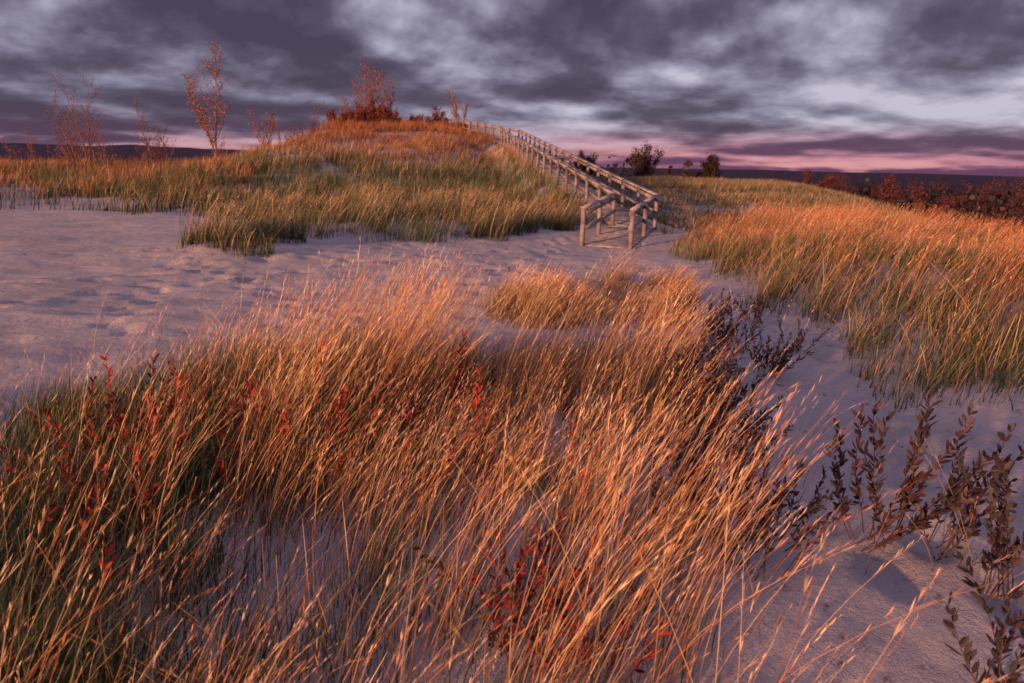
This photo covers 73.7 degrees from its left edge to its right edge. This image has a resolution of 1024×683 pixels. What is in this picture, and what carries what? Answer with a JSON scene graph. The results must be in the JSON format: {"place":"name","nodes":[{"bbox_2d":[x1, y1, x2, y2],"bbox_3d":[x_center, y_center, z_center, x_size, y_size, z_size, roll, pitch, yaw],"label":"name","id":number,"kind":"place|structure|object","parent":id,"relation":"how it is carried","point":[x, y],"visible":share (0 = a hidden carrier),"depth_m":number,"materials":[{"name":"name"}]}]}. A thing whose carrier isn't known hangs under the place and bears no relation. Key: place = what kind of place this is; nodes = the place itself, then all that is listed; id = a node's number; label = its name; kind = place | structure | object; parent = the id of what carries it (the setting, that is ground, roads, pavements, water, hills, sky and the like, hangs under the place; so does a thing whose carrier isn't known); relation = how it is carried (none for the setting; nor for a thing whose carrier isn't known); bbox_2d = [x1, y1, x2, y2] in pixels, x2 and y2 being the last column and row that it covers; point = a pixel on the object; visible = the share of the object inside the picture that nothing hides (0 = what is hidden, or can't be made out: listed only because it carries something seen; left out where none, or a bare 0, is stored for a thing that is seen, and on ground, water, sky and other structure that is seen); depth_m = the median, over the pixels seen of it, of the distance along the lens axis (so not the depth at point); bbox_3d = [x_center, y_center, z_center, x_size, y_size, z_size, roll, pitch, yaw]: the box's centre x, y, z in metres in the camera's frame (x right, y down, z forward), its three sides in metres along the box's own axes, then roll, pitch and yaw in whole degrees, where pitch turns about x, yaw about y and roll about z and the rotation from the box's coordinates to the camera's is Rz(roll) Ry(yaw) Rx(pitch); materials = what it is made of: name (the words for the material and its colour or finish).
{"place":"outdoors","nodes":[
{"label":"outdoors","id":0,"kind":"place"},
{"bbox_2d":[0,128,1023,682],"bbox_3d":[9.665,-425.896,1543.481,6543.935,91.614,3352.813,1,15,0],"label":"sand dune ground","id":1,"kind":"structure","parent":0,"point":[68,270],"depth_m":4.87,"materials":[{"name":"beige sand"}]},
{"bbox_2d":[0,137,23,165],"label":"young shrub","id":2,"kind":"object","parent":1,"relation":"on","point":[12,151],"visible":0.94,"depth_m":37.47,"materials":[{"name":"brown plant"}]},
{"bbox_2d":[21,126,40,161],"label":"young shrub","id":3,"kind":"object","parent":1,"relation":"on","point":[34,139],"visible":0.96,"depth_m":40.74,"materials":[{"name":"brown plant"}]},
{"bbox_2d":[42,141,83,160],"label":"young shrub","id":4,"kind":"object","parent":1,"relation":"on","point":[60,152],"visible":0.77,"depth_m":43.01,"materials":[{"name":"brown plant"}]},
{"bbox_2d":[49,103,78,169],"bbox_3d":[-25.457,-11.693,39.328,2.318,3.948,1.744,13,19,37],"label":"cottonwood sapling","id":5,"kind":"object","parent":1,"relation":"on","point":[67,146],"visible":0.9,"depth_m":39.38,"materials":[{"name":"brown plant"}]},
{"bbox_2d":[53,133,82,161],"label":"young shrub","id":6,"kind":"object","parent":1,"relation":"on","point":[75,149],"visible":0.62,"depth_m":40.49,"materials":[{"name":"brown plant"}]},
{"bbox_2d":[46,69,103,173],"bbox_3d":[-23.940,-12.047,37.541,3.010,5.775,2.431,-9,18,-35],"label":"cottonwood sapling","id":7,"kind":"object","parent":1,"relation":"on","point":[88,130],"visible":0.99,"depth_m":37.50,"materials":[{"name":"brown plant"}]},
{"bbox_2d":[0,376,170,682],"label":"red leaved shrub","id":8,"kind":"object","parent":1,"relation":"on","point":[110,550],"visible":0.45,"depth_m":2.85,"materials":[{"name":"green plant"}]},
{"bbox_2d":[74,131,107,158],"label":"young shrub","id":9,"kind":"object","parent":1,"relation":"on","point":[96,146],"visible":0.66,"depth_m":42.07,"materials":[{"name":"brown plant"}]},
{"bbox_2d":[86,125,116,165],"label":"young shrub","id":10,"kind":"object","parent":1,"relation":"on","point":[102,139],"visible":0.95,"depth_m":38.46,"materials":[{"name":"brown plant"}]},
{"bbox_2d":[133,138,154,165],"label":"young shrub","id":11,"kind":"object","parent":1,"relation":"on","point":[147,145],"visible":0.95,"depth_m":37.74,"materials":[{"name":"brown plant"}]},
{"bbox_2d":[127,95,168,166],"bbox_3d":[-21.404,-12.159,40.290,2.216,4.572,1.417,1,15,0],"label":"cottonwood sapling","id":12,"kind":"object","parent":1,"relation":"on","point":[149,136],"visible":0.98,"depth_m":40.38,"materials":[{"name":"brown plant"}]},
{"bbox_2d":[146,142,167,163],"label":"young shrub","id":13,"kind":"object","parent":1,"relation":"on","point":[158,153],"visible":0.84,"depth_m":40.56,"materials":[{"name":"brown plant"}]},
{"bbox_2d":[160,138,176,161],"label":"young shrub","id":14,"kind":"object","parent":1,"relation":"on","point":[166,156],"visible":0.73,"depth_m":44.83,"materials":[{"name":"brown plant"}]},
{"bbox_2d":[181,42,230,160],"bbox_3d":[-16.785,-12.934,37.739,2.673,6.713,2.165,6,15,18],"label":"cottonwood sapling","id":15,"kind":"object","parent":1,"relation":"on","point":[202,118],"visible":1,"depth_m":37.61,"materials":[{"name":"red plant"}]},
{"bbox_2d":[206,125,224,160],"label":"young shrub","id":16,"kind":"object","parent":1,"relation":"on","point":[221,147],"visible":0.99,"depth_m":38.05,"materials":[{"name":"brown plant"}]},
{"bbox_2d":[12,339,426,575],"bbox_3d":[-1.432,0.431,3.703,1.256,0.824,2.109,13,19,39],"label":"red leaved shrub","id":17,"kind":"object","parent":1,"relation":"on","point":[120,420],"visible":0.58,"depth_m":3.44,"materials":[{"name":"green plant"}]},
{"bbox_2d":[245,106,276,146],"bbox_3d":[-14.444,-12.133,39.549,1.632,2.694,2.427,-3,15,-17],"label":"cottonwood sapling","id":18,"kind":"object","parent":1,"relation":"on","point":[263,130],"visible":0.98,"depth_m":39.40,"materials":[{"name":"brown plant"}]},
{"bbox_2d":[265,106,280,142],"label":"young shrub","id":19,"kind":"object","parent":1,"relation":"on","point":[275,127],"visible":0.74,"depth_m":46.13,"materials":[{"name":"brown plant"}]},
{"bbox_2d":[287,124,296,142],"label":"young shrub","id":20,"kind":"object","parent":1,"relation":"on","point":[292,134],"visible":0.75,"depth_m":40.66,"materials":[{"name":"brown plant"}]},
{"bbox_2d":[295,125,304,140],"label":"young shrub","id":21,"kind":"object","parent":1,"relation":"on","point":[298,133],"visible":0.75,"depth_m":42.60,"materials":[{"name":"brown plant"}]},
{"bbox_2d":[298,128,312,140],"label":"young shrub","id":22,"kind":"object","parent":1,"relation":"on","point":[302,134],"visible":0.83,"depth_m":39.53,"materials":[{"name":"brown plant"}]},
{"bbox_2d":[0,115,628,216],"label":"hillside dune grass","id":23,"kind":"structure","parent":1,"relation":"on","point":[184,180],"depth_m":31.03,"materials":[{"name":"plant"}]},
{"bbox_2d":[309,101,325,134],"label":"young shrub","id":24,"kind":"object","parent":1,"relation":"on","point":[312,120],"visible":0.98,"depth_m":42.46,"materials":[{"name":"brown plant"}]},
{"bbox_2d":[324,108,353,125],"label":"sumac shrub","id":25,"kind":"object","parent":1,"relation":"on","point":[344,116],"visible":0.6,"depth_m":48.69,"materials":[{"name":"red plant"}]},
{"bbox_2d":[346,102,364,115],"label":"sumac shrub","id":26,"kind":"object","parent":1,"relation":"on","point":[358,108],"visible":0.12,"depth_m":51.28,"materials":[{"name":"red plant"}]},
{"bbox_2d":[338,87,375,116],"bbox_3d":[-11.734,-17.487,51.408,2.893,3.205,1.485,-7,17,-29],"label":"cottonwood sapling","id":27,"kind":"object","parent":1,"relation":"on","point":[345,104],"visible":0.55,"depth_m":51.18,"materials":[{"name":"brown plant"}]},
{"bbox_2d":[354,107,370,125],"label":"sumac shrub","id":28,"kind":"object","parent":1,"relation":"on","point":[359,115],"visible":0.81,"depth_m":48.94,"materials":[{"name":"red plant"}]},
{"bbox_2d":[352,56,379,112],"bbox_3d":[-10.918,-18.522,50.910,2.154,4.942,2.569,6,15,17],"label":"cottonwood sapling","id":29,"kind":"object","parent":1,"relation":"on","point":[368,91],"visible":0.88,"depth_m":50.70,"materials":[{"name":"brown plant"}]},
{"bbox_2d":[363,99,376,121],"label":"sumac shrub","id":30,"kind":"object","parent":1,"relation":"on","point":[372,108],"visible":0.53,"depth_m":50.96,"materials":[{"name":"red plant"}]},
{"bbox_2d":[371,107,387,121],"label":"sumac shrub","id":31,"kind":"object","parent":1,"relation":"on","point":[375,116],"visible":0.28,"depth_m":50.99,"materials":[{"name":"red plant"}]},
{"bbox_2d":[371,69,397,117],"bbox_3d":[-9.774,-18.418,51.433,2.096,4.356,4.402,1,15,0],"label":"cottonwood sapling","id":32,"kind":"object","parent":1,"relation":"on","point":[389,99],"visible":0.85,"depth_m":51.64,"materials":[{"name":"brown plant"}]},
{"bbox_2d":[376,104,399,123],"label":"sumac shrub","id":33,"kind":"object","parent":1,"relation":"on","point":[381,114],"visible":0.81,"depth_m":49.75,"materials":[{"name":"red plant"}]},
{"bbox_2d":[173,179,603,257],"bbox_3d":[-3.043,-3.688,18.111,11.349,1.311,13.837,1,15,0],"label":"beach grass clump","id":34,"kind":"object","parent":1,"relation":"on","point":[500,219],"visible":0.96,"depth_m":16.49,"materials":[{"name":"plant"}]},
{"bbox_2d":[409,114,430,124],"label":"sumac shrub","id":35,"kind":"object","parent":1,"relation":"on","point":[419,119],"visible":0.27,"depth_m":50.96,"materials":[{"name":"red plant"}]},
{"bbox_2d":[429,106,452,125],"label":"sumac shrub","id":36,"kind":"object","parent":1,"relation":"on","point":[436,114],"visible":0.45,"depth_m":51.85,"materials":[{"name":"red plant"}]},
{"bbox_2d":[446,89,468,123],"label":"cottonwood sapling","id":37,"kind":"object","parent":1,"relation":"on","point":[454,113],"visible":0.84,"depth_m":53.90,"materials":[{"name":"brown plant"}]},
{"bbox_2d":[297,319,642,535],"bbox_3d":[-0.158,0.409,3.735,1.826,0.750,1.509,9,16,27],"label":"red leaved shrub","id":38,"kind":"object","parent":1,"relation":"on","point":[454,379],"visible":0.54,"depth_m":3.49,"materials":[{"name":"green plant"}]},
{"bbox_2d":[0,230,1023,682],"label":"foreground dune grass","id":39,"kind":"structure","parent":1,"relation":"on","point":[366,360],"depth_m":3.11,"materials":[{"name":"brown plant"}]},
{"bbox_2d":[413,505,670,682],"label":"red leaved shrub","id":40,"kind":"object","parent":1,"relation":"on","point":[532,593],"visible":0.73,"depth_m":2.43,"materials":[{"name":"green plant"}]},
{"bbox_2d":[434,119,659,248],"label":"boardwalk","id":41,"kind":"structure","parent":1,"relation":"on","point":[628,229],"depth_m":20.81,"materials":[{"name":"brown wood"}]},
{"bbox_2d":[572,149,600,174],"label":"dune bush","id":42,"kind":"object","parent":1,"relation":"on","point":[589,159],"visible":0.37,"depth_m":67.26,"materials":[{"name":"brown plant"}]},
{"bbox_2d":[628,140,664,177],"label":"dune bush","id":43,"kind":"object","parent":1,"relation":"on","point":[645,161],"visible":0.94,"depth_m":67.29,"materials":[{"name":"brown plant"}]},
{"bbox_2d":[699,153,722,179],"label":"dune bush","id":44,"kind":"object","parent":1,"relation":"on","point":[711,167],"visible":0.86,"depth_m":66.36,"materials":[{"name":"brown plant"}]},
{"bbox_2d":[642,316,793,463],"bbox_3d":[1.337,0.215,5.002,0.841,0.686,2.654,1,15,0],"label":"sand willow shrub","id":45,"kind":"object","parent":1,"relation":"on","point":[719,390],"visible":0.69,"depth_m":4.35,"materials":[{"name":"brown plant"}]},
{"bbox_2d":[658,288,830,381],"bbox_3d":[2.280,-0.145,6.859,1.371,0.477,2.409,1,15,0],"label":"sand willow shrub","id":46,"kind":"object","parent":1,"relation":"on","point":[783,358],"visible":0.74,"depth_m":6.58,"materials":[{"name":"brown plant"}]},
{"bbox_2d":[648,379,859,580],"bbox_3d":[1.198,0.659,3.415,1.011,0.624,1.349,8,16,24],"label":"sand willow shrub","id":47,"kind":"object","parent":1,"relation":"on","point":[781,494],"visible":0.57,"depth_m":3.21,"materials":[{"name":"brown plant"}]},
{"bbox_2d":[547,160,963,237],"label":"meadow grass","id":48,"kind":"structure","parent":1,"relation":"on","point":[667,185],"depth_m":33.37,"materials":[{"name":"plant"}]},
{"bbox_2d":[568,155,1023,223],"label":"distant woodland","id":49,"kind":"object","parent":1,"relation":"on","point":[688,163],"visible":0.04,"depth_m":325.02,"materials":[{"name":"brown plant"}]},
{"bbox_2d":[802,167,813,185],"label":"red shrub","id":50,"kind":"object","parent":1,"relation":"on","point":[807,178],"visible":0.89,"depth_m":63.01,"materials":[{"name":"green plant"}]},
{"bbox_2d":[787,170,857,192],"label":"red shrub","id":51,"kind":"object","parent":1,"relation":"on","point":[820,180],"visible":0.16,"depth_m":89.15,"materials":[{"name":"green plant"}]},
{"bbox_2d":[816,172,839,189],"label":"red shrub","id":52,"kind":"object","parent":1,"relation":"on","point":[828,181],"visible":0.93,"depth_m":55.80,"materials":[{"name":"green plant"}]},
{"bbox_2d":[823,171,849,190],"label":"red shrub","id":53,"kind":"object","parent":1,"relation":"on","point":[834,186],"visible":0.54,"depth_m":63.77,"materials":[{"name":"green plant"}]},
{"bbox_2d":[836,181,848,192],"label":"red shrub","id":54,"kind":"object","parent":1,"relation":"on","point":[845,191],"visible":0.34,"depth_m":69.95,"materials":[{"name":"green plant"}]},
{"bbox_2d":[668,193,1023,412],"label":"mound dune grass","id":55,"kind":"structure","parent":1,"relation":"on","point":[789,242],"depth_m":7.85,"materials":[{"name":"brown plant"}]},
{"bbox_2d":[871,184,896,206],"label":"red shrub","id":56,"kind":"object","parent":1,"relation":"on","point":[875,192],"visible":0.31,"depth_m":66.54,"materials":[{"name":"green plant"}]},
{"bbox_2d":[877,172,898,205],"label":"red shrub","id":57,"kind":"object","parent":1,"relation":"on","point":[887,196],"visible":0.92,"depth_m":41.23,"materials":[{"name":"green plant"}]},
{"bbox_2d":[879,174,924,208],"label":"red shrub","id":58,"kind":"object","parent":1,"relation":"on","point":[904,190],"visible":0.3,"depth_m":63.64,"materials":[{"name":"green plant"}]},
{"bbox_2d":[822,389,998,552],"bbox_3d":[1.873,0.667,3.150,0.693,0.777,0.559,-4,16,-19],"label":"sand willow shrub","id":59,"kind":"object","parent":1,"relation":"on","point":[922,517],"visible":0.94,"depth_m":3.21,"materials":[{"name":"brown plant"}]},
{"bbox_2d":[815,178,1023,242],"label":"distant woodland","id":60,"kind":"object","parent":1,"relation":"on","point":[989,201],"visible":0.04,"depth_m":49.19,"materials":[{"name":"red plant"}]},
{"bbox_2d":[910,181,957,220],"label":"red shrub","id":61,"kind":"object","parent":1,"relation":"on","point":[949,203],"visible":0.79,"depth_m":37.03,"materials":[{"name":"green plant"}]},
{"bbox_2d":[912,175,970,228],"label":"red shrub","id":62,"kind":"object","parent":1,"relation":"on","point":[945,199],"visible":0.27,"depth_m":54.38,"materials":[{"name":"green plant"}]},
{"bbox_2d":[906,401,1023,608],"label":"sand willow shrub","id":63,"kind":"object","parent":1,"relation":"on","point":[1003,467],"visible":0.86,"depth_m":2.96,"materials":[{"name":"brown plant"}]},
{"bbox_2d":[942,551,1023,682],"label":"sand willow shrub","id":64,"kind":"object","parent":1,"relation":"on","point":[999,643],"visible":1,"depth_m":2.32,"materials":[{"name":"brown plant"}]},
{"bbox_2d":[965,187,1007,225],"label":"red shrub","id":65,"kind":"object","parent":1,"relation":"on","point":[994,201],"visible":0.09,"depth_m":49.64,"materials":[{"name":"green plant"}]},
{"bbox_2d":[958,176,1019,227],"bbox_3d":[39.282,-10.244,56.496,4.723,6.871,7.370,6,15,17],"label":"red shrub","id":66,"kind":"object","parent":1,"relation":"on","point":[987,193],"visible":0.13,"depth_m":55.62,"materials":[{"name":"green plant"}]},
{"bbox_2d":[963,183,1017,231],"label":"red shrub","id":67,"kind":"object","parent":1,"relation":"on","point":[984,204],"visible":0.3,"depth_m":49.18,"materials":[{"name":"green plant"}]},
{"bbox_2d":[959,171,1023,225],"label":"red shrub","id":68,"kind":"object","parent":1,"relation":"on","point":[1022,193],"visible":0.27,"depth_m":50.64,"materials":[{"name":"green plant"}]},
{"bbox_2d":[986,166,1023,218],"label":"red shrub","id":69,"kind":"object","parent":1,"relation":"on","point":[1014,188],"visible":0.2,"depth_m":52.21,"materials":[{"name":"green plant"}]},
{"bbox_2d":[998,180,1023,235],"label":"red shrub","id":70,"kind":"object","parent":1,"relation":"on","point":[1020,210],"visible":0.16,"depth_m":46.45,"materials":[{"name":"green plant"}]},
{"bbox_2d":[1000,203,1023,234],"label":"red shrub","id":71,"kind":"object","parent":1,"relation":"on","point":[1010,216],"visible":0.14,"depth_m":46.34,"materials":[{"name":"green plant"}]},
{"bbox_2d":[0,0,1023,176],"label":"sky","id":72,"kind":"structure","parent":0,"point":[863,86],"materials":[{"name":"grey"}]}
]}

